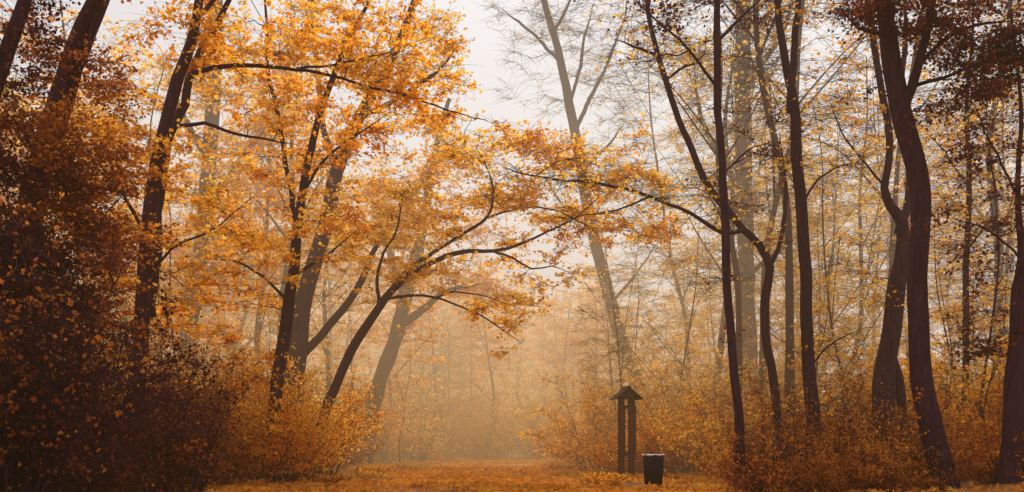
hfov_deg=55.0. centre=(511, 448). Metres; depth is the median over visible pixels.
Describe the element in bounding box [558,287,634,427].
sapling
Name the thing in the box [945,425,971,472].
shrub
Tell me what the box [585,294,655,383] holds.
autumn tree
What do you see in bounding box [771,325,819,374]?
sapling
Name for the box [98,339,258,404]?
shrub
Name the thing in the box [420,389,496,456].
shrub
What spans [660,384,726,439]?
shrub
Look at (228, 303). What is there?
autumn tree
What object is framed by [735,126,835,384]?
autumn tree
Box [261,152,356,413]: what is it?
autumn tree
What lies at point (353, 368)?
autumn tree
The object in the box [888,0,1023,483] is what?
autumn tree
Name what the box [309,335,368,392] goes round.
sapling
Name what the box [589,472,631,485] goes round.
plant
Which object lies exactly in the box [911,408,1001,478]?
shrub
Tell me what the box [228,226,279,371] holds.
sapling
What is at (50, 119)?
autumn tree
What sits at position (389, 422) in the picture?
shrub
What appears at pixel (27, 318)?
shrub
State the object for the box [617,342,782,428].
shrub
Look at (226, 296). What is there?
autumn tree
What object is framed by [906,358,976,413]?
shrub
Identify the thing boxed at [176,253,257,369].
autumn tree
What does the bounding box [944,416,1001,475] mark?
shrub
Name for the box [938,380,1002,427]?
shrub
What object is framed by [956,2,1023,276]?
autumn tree
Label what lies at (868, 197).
sapling
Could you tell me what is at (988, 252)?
autumn tree
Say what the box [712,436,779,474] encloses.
shrub
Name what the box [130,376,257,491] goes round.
shrub
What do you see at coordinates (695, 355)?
shrub
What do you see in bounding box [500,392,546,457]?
shrub
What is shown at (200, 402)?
shrub
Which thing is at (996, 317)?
sapling
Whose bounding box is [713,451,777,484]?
shrub
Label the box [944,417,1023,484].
shrub
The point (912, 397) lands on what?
shrub
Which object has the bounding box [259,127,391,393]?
autumn tree
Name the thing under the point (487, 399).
shrub
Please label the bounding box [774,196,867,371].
autumn tree
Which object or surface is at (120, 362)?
shrub
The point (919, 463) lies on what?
shrub
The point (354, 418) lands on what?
shrub
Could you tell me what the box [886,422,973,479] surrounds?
shrub
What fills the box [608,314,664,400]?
sapling
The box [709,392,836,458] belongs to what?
shrub
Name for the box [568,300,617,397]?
autumn tree
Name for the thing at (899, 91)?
autumn tree
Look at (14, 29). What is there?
autumn tree
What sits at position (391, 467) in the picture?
plant
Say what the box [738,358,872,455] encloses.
shrub
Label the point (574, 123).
bare tree
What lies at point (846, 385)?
shrub
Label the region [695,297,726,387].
sapling
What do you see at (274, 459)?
shrub
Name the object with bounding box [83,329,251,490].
shrub
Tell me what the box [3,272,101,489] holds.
shrub
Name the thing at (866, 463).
shrub
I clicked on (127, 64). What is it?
autumn tree
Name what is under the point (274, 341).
shrub
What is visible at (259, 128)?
autumn tree
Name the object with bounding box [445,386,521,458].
shrub
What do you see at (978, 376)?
shrub
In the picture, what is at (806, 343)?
autumn tree
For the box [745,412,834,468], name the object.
shrub
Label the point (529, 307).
autumn tree
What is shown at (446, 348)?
autumn tree
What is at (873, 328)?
sapling
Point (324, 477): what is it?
plant
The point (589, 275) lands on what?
autumn tree
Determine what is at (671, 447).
shrub
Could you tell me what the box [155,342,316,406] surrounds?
shrub
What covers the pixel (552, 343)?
autumn tree
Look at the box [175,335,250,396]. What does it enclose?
shrub
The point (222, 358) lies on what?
shrub
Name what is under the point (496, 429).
shrub
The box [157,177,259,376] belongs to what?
autumn tree
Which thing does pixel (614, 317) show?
sapling
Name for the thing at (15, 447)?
shrub
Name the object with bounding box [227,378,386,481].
shrub
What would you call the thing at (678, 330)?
sapling
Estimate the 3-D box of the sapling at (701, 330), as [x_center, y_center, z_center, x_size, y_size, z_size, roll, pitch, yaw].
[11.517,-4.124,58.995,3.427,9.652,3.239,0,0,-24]
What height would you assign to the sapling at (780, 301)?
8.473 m
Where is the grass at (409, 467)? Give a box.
[308,457,698,481]
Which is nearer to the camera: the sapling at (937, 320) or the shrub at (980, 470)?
the shrub at (980, 470)
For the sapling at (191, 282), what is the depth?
25.15 m
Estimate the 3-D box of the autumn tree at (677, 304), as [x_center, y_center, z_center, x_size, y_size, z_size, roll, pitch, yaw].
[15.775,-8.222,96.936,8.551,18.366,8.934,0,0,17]
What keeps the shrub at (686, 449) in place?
on the ground at (987, 484)
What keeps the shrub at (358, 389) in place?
on the ground at (987, 484)
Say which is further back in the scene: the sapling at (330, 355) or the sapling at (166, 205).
the sapling at (330, 355)
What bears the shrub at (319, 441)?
on the ground at (987, 484)
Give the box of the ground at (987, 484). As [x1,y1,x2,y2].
[33,450,1023,491]
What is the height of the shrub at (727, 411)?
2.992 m
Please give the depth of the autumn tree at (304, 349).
26.84 m
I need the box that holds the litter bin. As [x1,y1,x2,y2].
[642,454,664,486]
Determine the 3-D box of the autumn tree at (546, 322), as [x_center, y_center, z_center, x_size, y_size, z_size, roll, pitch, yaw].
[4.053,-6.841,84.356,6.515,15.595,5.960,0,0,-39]
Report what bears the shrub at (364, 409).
on the ground at (987, 484)
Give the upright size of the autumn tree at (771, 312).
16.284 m
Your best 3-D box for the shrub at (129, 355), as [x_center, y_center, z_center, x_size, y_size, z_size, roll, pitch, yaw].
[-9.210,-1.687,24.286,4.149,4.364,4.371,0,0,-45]
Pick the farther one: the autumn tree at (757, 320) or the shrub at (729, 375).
the autumn tree at (757, 320)
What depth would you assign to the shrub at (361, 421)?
29.35 m
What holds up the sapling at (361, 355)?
on the ground at (987, 484)
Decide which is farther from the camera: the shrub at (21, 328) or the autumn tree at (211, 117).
the autumn tree at (211, 117)
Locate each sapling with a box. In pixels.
[66,59,244,393]
[97,177,237,406]
[99,192,219,381]
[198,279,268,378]
[221,296,272,386]
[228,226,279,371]
[244,291,309,372]
[248,331,271,380]
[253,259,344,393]
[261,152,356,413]
[306,315,362,402]
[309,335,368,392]
[312,290,393,461]
[372,330,439,461]
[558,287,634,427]
[568,189,659,426]
[575,290,648,432]
[580,272,636,417]
[582,246,685,424]
[589,214,666,431]
[605,243,673,396]
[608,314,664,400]
[625,198,759,428]
[630,292,696,417]
[650,249,711,385]
[651,285,718,380]
[665,235,735,388]
[669,264,735,384]
[677,334,725,384]
[678,286,726,387]
[691,303,715,380]
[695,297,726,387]
[719,319,784,404]
[743,169,883,395]
[744,92,903,407]
[748,246,907,438]
[757,296,828,388]
[770,259,848,386]
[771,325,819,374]
[772,251,874,407]
[836,278,931,376]
[851,204,1014,398]
[902,240,990,394]
[905,48,1023,428]
[928,278,980,383]
[930,231,1014,393]
[930,298,972,386]
[945,249,1014,377]
[948,253,1014,399]
[975,277,1011,374]
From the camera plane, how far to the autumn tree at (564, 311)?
74.49 m
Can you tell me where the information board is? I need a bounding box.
[609,386,643,475]
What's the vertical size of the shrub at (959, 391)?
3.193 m
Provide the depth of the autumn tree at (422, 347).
69.92 m
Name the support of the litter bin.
on the ground at (987, 484)
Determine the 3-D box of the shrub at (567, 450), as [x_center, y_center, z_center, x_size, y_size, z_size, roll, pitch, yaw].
[2.705,-1.057,33.511,5.663,3.934,5.481,0,0,-38]
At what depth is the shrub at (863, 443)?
16.77 m
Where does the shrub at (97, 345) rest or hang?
on the ground at (987, 484)
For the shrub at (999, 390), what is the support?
on the ground at (987, 484)
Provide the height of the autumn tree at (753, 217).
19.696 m
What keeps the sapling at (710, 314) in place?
on the ground at (987, 484)
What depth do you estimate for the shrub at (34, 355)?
11.23 m
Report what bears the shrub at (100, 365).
on the ground at (987, 484)
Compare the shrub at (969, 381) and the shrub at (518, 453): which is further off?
the shrub at (518, 453)
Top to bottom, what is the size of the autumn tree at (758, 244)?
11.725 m
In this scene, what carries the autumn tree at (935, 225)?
on the ground at (987, 484)
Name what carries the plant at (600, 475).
on the ground at (987, 484)
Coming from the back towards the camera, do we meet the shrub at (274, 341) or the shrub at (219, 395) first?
the shrub at (274, 341)
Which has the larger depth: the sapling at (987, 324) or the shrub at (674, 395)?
the shrub at (674, 395)
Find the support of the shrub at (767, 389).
on the ground at (987, 484)
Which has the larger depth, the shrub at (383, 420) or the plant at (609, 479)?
the shrub at (383, 420)
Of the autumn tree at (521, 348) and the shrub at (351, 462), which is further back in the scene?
the autumn tree at (521, 348)
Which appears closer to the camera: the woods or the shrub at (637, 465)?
the shrub at (637, 465)
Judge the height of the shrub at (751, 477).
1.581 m
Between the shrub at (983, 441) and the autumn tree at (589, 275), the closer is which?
the shrub at (983, 441)
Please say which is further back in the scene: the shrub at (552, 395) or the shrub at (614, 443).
the shrub at (552, 395)
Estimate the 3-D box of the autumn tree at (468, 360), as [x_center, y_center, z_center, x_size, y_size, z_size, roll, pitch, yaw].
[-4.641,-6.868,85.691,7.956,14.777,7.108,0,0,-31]
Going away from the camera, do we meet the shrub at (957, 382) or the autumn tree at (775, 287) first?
the shrub at (957, 382)
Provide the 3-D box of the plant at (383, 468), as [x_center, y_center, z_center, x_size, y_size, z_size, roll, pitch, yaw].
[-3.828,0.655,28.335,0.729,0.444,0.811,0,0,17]
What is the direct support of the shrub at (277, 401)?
on the ground at (987, 484)
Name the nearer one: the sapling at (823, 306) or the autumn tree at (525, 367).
the sapling at (823, 306)
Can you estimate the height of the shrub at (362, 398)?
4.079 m
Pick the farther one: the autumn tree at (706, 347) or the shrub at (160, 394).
the autumn tree at (706, 347)
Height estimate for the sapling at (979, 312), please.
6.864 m
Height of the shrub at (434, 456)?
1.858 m
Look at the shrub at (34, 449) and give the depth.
10.69 m
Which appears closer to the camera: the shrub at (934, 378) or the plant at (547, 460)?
the shrub at (934, 378)
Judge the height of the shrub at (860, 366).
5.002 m
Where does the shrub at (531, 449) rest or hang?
on the ground at (987, 484)
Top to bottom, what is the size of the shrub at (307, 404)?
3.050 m
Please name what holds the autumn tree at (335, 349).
on the ground at (987, 484)
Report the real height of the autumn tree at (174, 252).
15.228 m
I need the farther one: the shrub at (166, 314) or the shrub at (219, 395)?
the shrub at (219, 395)
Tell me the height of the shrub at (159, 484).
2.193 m
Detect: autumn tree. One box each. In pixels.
[0,0,130,421]
[0,0,193,362]
[0,0,198,351]
[0,19,73,267]
[0,87,65,235]
[1,62,57,198]
[34,127,128,293]
[46,99,212,365]
[49,0,528,483]
[65,248,169,383]
[93,200,177,346]
[125,0,324,381]
[126,161,252,384]
[134,0,474,482]
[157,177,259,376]
[162,275,234,376]
[164,185,278,370]
[173,137,319,363]
[174,69,357,396]
[176,0,483,410]
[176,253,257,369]
[179,0,389,339]
[243,285,332,379]
[247,242,340,367]
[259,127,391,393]
[260,151,388,381]
[306,272,365,396]
[307,310,352,398]
[310,109,701,472]
[311,204,393,393]
[334,338,375,398]
[335,160,451,458]
[340,98,538,464]
[343,289,391,397]
[356,273,435,397]
[376,237,480,450]
[380,285,465,414]
[381,292,461,415]
[397,258,462,398]
[403,283,486,421]
[403,291,480,394]
[427,294,499,404]
[431,250,500,395]
[434,286,509,417]
[443,253,535,457]
[461,0,821,457]
[478,282,561,455]
[479,315,527,452]
[488,300,548,456]
[508,285,570,405]
[521,282,586,406]
[521,288,606,407]
[527,285,602,414]
[546,280,629,393]
[557,249,636,390]
[560,262,656,402]
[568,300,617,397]
[573,0,820,487]
[577,46,733,393]
[585,0,849,396]
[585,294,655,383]
[607,0,899,433]
[624,241,735,390]
[629,273,717,389]
[630,0,856,399]
[639,0,812,393]
[642,330,678,390]
[655,48,815,315]
[664,277,718,377]
[672,87,873,382]
[676,0,937,407]
[677,92,832,370]
[693,252,783,367]
[724,0,903,450]
[733,248,825,361]
[735,32,1008,390]
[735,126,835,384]
[752,118,862,341]
[755,90,938,397]
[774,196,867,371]
[775,0,1013,451]
[778,73,991,383]
[788,0,1023,277]
[810,0,1023,489]
[818,81,965,359]
[821,207,952,372]
[822,73,957,384]
[829,265,937,389]
[855,131,978,339]
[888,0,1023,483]
[891,122,1013,379]
[893,0,1023,392]
[901,0,1018,435]
[906,70,1023,378]
[926,14,1023,364]
[928,108,1021,352]
[930,170,1022,372]
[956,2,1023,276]
[963,192,1023,341]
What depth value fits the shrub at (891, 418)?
18.19 m
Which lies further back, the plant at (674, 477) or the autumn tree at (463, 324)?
the autumn tree at (463, 324)
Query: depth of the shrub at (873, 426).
18.88 m
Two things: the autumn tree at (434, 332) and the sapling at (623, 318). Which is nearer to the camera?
the sapling at (623, 318)
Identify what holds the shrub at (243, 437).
on the ground at (987, 484)
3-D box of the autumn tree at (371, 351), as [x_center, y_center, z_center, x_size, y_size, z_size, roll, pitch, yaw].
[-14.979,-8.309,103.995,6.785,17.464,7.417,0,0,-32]
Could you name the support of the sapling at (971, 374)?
on the ground at (987, 484)
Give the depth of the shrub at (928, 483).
15.52 m
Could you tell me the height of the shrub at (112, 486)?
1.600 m
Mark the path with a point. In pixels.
(413, 489)
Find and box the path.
[364,463,559,491]
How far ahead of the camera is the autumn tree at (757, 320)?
61.72 m
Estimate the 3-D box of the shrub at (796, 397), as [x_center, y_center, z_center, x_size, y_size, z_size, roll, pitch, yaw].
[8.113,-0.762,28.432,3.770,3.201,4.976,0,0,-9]
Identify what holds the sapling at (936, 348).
on the ground at (987, 484)
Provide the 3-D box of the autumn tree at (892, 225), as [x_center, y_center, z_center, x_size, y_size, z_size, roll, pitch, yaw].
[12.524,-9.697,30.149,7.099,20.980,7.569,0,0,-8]
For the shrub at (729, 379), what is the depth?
33.49 m
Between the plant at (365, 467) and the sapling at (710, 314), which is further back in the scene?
the sapling at (710, 314)
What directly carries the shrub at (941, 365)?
on the ground at (987, 484)
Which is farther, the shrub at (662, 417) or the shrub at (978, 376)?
the shrub at (662, 417)
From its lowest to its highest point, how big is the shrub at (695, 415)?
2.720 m
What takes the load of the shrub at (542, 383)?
on the ground at (987, 484)
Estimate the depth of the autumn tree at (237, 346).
51.43 m
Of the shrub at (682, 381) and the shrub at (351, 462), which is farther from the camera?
the shrub at (682, 381)
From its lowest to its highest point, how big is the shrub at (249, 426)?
3.208 m
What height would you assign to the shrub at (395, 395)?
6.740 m
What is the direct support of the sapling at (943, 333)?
on the ground at (987, 484)
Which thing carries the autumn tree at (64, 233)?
on the ground at (987, 484)
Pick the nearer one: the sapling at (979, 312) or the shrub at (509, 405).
the sapling at (979, 312)
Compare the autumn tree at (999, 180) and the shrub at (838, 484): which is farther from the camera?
the autumn tree at (999, 180)
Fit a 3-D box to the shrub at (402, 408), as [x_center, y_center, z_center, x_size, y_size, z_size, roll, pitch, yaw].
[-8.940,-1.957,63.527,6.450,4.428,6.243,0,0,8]
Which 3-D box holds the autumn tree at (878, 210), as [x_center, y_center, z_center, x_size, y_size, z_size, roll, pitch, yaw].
[12.819,-7.255,35.675,9.835,16.211,8.787,0,0,-33]
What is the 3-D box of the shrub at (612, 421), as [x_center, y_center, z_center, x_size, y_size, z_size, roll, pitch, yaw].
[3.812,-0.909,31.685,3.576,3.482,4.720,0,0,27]
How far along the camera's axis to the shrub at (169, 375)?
16.88 m
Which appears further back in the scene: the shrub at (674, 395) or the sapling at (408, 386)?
the sapling at (408, 386)
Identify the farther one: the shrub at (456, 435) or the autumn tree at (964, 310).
the shrub at (456, 435)
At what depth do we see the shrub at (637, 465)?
27.47 m
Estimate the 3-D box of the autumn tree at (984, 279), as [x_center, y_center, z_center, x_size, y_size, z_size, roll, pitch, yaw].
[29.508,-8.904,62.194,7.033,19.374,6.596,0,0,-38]
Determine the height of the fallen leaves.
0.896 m
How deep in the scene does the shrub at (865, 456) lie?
15.55 m
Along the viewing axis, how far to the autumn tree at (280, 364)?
19.87 m
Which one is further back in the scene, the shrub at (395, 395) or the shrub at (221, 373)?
the shrub at (395, 395)
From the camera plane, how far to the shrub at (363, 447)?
38.22 m
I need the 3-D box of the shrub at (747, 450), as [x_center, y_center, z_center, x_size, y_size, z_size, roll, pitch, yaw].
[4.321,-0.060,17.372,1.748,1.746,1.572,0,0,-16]
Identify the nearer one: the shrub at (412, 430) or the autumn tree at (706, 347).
the shrub at (412, 430)
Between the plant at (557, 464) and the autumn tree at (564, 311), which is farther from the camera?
the autumn tree at (564, 311)
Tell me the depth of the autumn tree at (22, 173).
39.61 m
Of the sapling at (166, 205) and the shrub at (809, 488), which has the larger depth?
the sapling at (166, 205)
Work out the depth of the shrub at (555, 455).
37.41 m
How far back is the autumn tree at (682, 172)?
41.85 m
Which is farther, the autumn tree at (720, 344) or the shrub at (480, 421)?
the shrub at (480, 421)
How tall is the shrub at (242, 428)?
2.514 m
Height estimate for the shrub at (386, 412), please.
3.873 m
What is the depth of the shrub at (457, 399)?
72.81 m
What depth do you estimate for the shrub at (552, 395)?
67.17 m
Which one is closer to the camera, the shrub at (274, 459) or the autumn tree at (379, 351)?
the shrub at (274, 459)
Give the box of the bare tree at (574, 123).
[474,0,679,417]
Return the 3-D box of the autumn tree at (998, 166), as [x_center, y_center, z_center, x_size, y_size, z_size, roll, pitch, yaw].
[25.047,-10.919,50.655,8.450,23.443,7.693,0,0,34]
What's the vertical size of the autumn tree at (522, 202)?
9.005 m
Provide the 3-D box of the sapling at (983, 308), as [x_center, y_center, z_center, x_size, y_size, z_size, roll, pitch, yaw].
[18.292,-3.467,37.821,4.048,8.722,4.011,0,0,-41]
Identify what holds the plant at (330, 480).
on the ground at (987, 484)
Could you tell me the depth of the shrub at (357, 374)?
74.80 m
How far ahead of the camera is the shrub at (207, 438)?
15.20 m
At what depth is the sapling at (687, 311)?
34.30 m
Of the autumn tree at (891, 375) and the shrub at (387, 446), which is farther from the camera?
the shrub at (387, 446)
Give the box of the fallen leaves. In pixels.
[80,451,1023,491]
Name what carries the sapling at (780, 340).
on the ground at (987, 484)
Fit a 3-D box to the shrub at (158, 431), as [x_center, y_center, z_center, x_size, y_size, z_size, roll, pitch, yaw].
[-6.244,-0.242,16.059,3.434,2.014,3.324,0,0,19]
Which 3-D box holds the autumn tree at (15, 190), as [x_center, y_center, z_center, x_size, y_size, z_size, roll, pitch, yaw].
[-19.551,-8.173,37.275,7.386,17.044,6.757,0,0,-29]
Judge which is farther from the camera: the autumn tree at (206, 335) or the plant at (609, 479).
the autumn tree at (206, 335)
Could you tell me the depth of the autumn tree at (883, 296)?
55.71 m
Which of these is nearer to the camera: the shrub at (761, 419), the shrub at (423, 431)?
the shrub at (761, 419)
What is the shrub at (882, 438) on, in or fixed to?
on the ground at (987, 484)
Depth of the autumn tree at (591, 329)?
72.31 m
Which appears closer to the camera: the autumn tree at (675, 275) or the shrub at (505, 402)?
the autumn tree at (675, 275)
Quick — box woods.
[108,251,991,451]
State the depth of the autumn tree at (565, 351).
72.28 m
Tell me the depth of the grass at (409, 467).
29.28 m
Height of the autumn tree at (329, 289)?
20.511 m
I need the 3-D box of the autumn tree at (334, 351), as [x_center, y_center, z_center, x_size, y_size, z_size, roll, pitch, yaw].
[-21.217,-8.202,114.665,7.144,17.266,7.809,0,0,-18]
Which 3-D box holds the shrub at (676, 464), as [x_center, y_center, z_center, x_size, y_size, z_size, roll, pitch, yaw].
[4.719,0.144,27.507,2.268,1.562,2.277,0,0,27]
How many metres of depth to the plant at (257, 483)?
17.53 m
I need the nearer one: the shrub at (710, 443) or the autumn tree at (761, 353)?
the shrub at (710, 443)
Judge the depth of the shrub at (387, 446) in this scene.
50.62 m
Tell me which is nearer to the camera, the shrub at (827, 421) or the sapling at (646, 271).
the shrub at (827, 421)
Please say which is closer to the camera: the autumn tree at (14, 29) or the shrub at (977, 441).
the autumn tree at (14, 29)
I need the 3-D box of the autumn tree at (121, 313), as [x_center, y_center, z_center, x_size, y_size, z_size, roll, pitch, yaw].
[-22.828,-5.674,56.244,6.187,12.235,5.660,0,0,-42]
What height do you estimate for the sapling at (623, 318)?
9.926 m
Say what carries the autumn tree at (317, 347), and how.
on the ground at (987, 484)
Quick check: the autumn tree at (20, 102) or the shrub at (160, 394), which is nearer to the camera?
the shrub at (160, 394)
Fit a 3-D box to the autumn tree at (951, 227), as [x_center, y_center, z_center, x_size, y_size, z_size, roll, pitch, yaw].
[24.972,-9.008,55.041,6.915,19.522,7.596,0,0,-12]
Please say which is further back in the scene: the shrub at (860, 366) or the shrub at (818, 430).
the shrub at (860, 366)
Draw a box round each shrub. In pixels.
[0,169,196,491]
[0,190,136,477]
[0,223,164,491]
[0,266,240,491]
[0,274,218,491]
[0,282,41,337]
[0,304,123,491]
[0,305,53,477]
[0,339,107,485]
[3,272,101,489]
[6,259,252,491]
[64,318,153,451]
[67,402,157,491]
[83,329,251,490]
[87,378,218,491]
[89,292,204,408]
[89,383,240,491]
[97,306,280,491]
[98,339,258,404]
[99,347,216,442]
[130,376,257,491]
[133,353,263,487]
[147,373,229,483]
[149,336,268,401]
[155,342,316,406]
[171,367,243,447]
[175,329,318,482]
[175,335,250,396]
[178,345,270,378]
[180,337,330,478]
[192,423,269,484]
[194,340,326,419]
[205,339,333,480]
[208,367,326,483]
[209,408,273,480]
[218,361,351,476]
[225,363,380,466]
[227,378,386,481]
[251,366,369,429]
[252,393,364,479]
[257,356,394,475]
[260,421,340,480]
[284,395,349,477]
[303,361,382,472]
[315,366,396,450]
[315,374,396,428]
[318,364,444,433]
[321,423,358,473]
[333,403,407,453]
[335,422,384,468]
[338,381,409,446]
[341,383,413,459]
[347,410,379,465]
[356,346,448,447]
[373,387,434,461]
[379,385,422,446]
[382,376,466,457]
[384,363,467,447]
[387,410,448,457]
[397,401,454,461]
[397,412,444,451]
[409,410,474,457]
[414,434,470,460]
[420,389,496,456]
[424,355,513,427]
[425,364,502,431]
[427,389,511,452]
[437,392,526,459]
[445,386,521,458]
[446,409,525,453]
[484,401,517,457]
[492,351,608,457]
[496,357,584,457]
[499,403,572,458]
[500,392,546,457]
[509,438,547,457]
[518,357,692,468]
[520,376,638,466]
[521,369,564,443]
[537,352,613,443]
[569,372,680,454]
[570,433,637,471]
[571,394,616,434]
[577,433,639,472]
[593,417,683,472]
[600,421,674,473]
[605,319,757,420]
[605,382,692,459]
[609,379,679,439]
[613,360,731,473]
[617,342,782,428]
[638,386,720,472]
[643,394,694,454]
[647,356,722,404]
[648,428,702,473]
[649,341,768,421]
[650,366,804,474]
[654,375,804,473]
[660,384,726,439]
[661,369,770,437]
[662,422,730,472]
[662,437,721,472]
[679,405,774,474]
[692,343,800,396]
[694,380,760,465]
[696,410,830,491]
[697,359,795,410]
[699,339,799,404]
[701,389,783,420]
[706,398,810,487]
[709,363,841,425]
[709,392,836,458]
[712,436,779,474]
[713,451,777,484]
[719,420,798,468]
[724,366,854,434]
[728,349,823,450]
[734,402,843,487]
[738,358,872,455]
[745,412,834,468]
[749,373,890,491]
[752,426,823,483]
[755,336,873,420]
[759,414,868,491]
[782,335,1000,451]
[784,325,987,433]
[799,445,902,491]
[807,424,907,487]
[807,431,896,464]
[811,382,928,490]
[817,364,974,468]
[821,423,934,491]
[831,334,905,425]
[832,401,919,458]
[835,407,975,476]
[835,409,922,459]
[852,318,986,428]
[852,336,1007,426]
[853,286,1009,462]
[853,357,1002,438]
[854,390,921,455]
[854,414,966,450]
[869,430,967,491]
[876,424,964,488]
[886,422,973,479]
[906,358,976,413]
[908,379,999,437]
[911,343,1004,443]
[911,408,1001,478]
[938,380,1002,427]
[940,357,999,401]
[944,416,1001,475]
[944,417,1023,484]
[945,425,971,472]
[953,426,1001,456]
[960,404,1002,466]
[964,414,1001,474]
[980,381,1002,435]
[986,377,1003,453]
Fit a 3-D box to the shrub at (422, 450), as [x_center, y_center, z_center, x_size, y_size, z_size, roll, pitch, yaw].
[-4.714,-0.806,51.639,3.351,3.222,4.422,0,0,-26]
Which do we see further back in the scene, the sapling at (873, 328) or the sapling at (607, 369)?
the sapling at (873, 328)
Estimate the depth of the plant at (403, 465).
33.75 m
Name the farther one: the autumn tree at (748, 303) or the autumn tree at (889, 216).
the autumn tree at (889, 216)
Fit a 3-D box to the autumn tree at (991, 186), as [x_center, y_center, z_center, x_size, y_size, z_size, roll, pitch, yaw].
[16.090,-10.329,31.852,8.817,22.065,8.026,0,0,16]
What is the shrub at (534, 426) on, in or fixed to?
on the ground at (987, 484)
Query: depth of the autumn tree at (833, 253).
39.04 m
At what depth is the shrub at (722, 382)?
29.58 m
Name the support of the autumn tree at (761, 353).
on the ground at (987, 484)
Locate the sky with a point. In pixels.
(484, 49)
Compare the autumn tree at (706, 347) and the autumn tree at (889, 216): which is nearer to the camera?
the autumn tree at (889, 216)
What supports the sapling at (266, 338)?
on the ground at (987, 484)
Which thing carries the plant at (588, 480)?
on the ground at (987, 484)
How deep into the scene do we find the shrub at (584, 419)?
49.98 m
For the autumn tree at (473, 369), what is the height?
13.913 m
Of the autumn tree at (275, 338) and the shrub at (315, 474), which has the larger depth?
the autumn tree at (275, 338)
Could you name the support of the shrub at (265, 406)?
on the ground at (987, 484)
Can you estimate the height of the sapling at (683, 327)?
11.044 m
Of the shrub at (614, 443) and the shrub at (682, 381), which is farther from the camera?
the shrub at (682, 381)
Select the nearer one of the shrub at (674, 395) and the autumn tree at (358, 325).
the shrub at (674, 395)
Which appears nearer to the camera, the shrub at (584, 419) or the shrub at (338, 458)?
the shrub at (338, 458)
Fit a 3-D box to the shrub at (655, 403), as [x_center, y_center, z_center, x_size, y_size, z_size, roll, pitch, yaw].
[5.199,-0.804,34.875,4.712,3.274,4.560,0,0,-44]
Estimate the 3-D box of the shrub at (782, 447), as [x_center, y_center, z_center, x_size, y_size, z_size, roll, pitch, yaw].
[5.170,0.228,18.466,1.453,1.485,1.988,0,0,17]
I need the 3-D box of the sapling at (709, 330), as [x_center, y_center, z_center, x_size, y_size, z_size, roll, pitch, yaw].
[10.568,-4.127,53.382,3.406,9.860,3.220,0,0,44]
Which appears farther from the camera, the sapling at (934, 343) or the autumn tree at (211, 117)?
the autumn tree at (211, 117)
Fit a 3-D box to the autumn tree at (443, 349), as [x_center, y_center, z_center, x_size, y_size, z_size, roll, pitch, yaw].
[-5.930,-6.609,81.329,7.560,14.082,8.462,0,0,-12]
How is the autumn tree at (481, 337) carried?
on the ground at (987, 484)
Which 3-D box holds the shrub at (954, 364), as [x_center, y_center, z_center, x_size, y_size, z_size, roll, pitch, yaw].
[8.241,-1.004,22.131,4.650,3.339,3.523,0,0,-1]
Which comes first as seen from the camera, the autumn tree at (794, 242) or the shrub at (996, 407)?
the shrub at (996, 407)
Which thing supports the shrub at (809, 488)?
on the ground at (987, 484)
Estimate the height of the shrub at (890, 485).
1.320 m
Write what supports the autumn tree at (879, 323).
on the ground at (987, 484)
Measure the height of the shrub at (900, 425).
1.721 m
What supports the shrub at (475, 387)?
on the ground at (987, 484)
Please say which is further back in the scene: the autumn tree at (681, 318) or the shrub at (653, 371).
the autumn tree at (681, 318)
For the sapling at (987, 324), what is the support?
on the ground at (987, 484)
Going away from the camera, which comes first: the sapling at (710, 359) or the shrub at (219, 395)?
the shrub at (219, 395)
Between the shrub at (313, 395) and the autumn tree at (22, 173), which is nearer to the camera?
the shrub at (313, 395)
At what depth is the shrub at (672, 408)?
30.28 m
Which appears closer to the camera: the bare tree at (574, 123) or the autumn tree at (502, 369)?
the bare tree at (574, 123)
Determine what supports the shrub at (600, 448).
on the ground at (987, 484)
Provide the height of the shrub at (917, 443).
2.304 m
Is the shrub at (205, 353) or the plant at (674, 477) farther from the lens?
the plant at (674, 477)
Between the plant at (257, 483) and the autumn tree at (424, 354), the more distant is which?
the autumn tree at (424, 354)
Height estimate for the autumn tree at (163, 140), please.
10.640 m
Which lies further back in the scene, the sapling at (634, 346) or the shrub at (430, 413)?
the shrub at (430, 413)
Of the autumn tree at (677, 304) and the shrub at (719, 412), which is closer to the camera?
the shrub at (719, 412)
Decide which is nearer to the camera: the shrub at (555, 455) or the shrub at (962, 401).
the shrub at (962, 401)
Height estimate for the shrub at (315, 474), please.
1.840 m
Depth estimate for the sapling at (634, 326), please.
39.06 m
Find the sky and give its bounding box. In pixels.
[0,0,1023,415]
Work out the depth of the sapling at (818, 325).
30.41 m
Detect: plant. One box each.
[234,476,264,486]
[308,475,347,482]
[319,474,346,480]
[349,463,377,472]
[357,469,388,478]
[370,464,391,472]
[371,462,395,469]
[390,462,407,467]
[542,457,558,462]
[546,461,564,468]
[584,468,623,480]
[584,478,601,484]
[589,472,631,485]
[663,473,682,481]
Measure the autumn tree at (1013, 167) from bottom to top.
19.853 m
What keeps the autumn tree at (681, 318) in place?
on the ground at (987, 484)
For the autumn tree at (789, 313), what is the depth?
25.66 m
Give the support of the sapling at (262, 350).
on the ground at (987, 484)
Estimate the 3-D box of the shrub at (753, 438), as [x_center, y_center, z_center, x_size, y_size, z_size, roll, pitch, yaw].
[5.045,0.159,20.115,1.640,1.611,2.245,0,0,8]
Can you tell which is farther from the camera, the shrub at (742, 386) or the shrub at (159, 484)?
the shrub at (742, 386)
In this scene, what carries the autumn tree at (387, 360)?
on the ground at (987, 484)
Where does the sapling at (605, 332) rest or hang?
on the ground at (987, 484)
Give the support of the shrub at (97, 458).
on the ground at (987, 484)

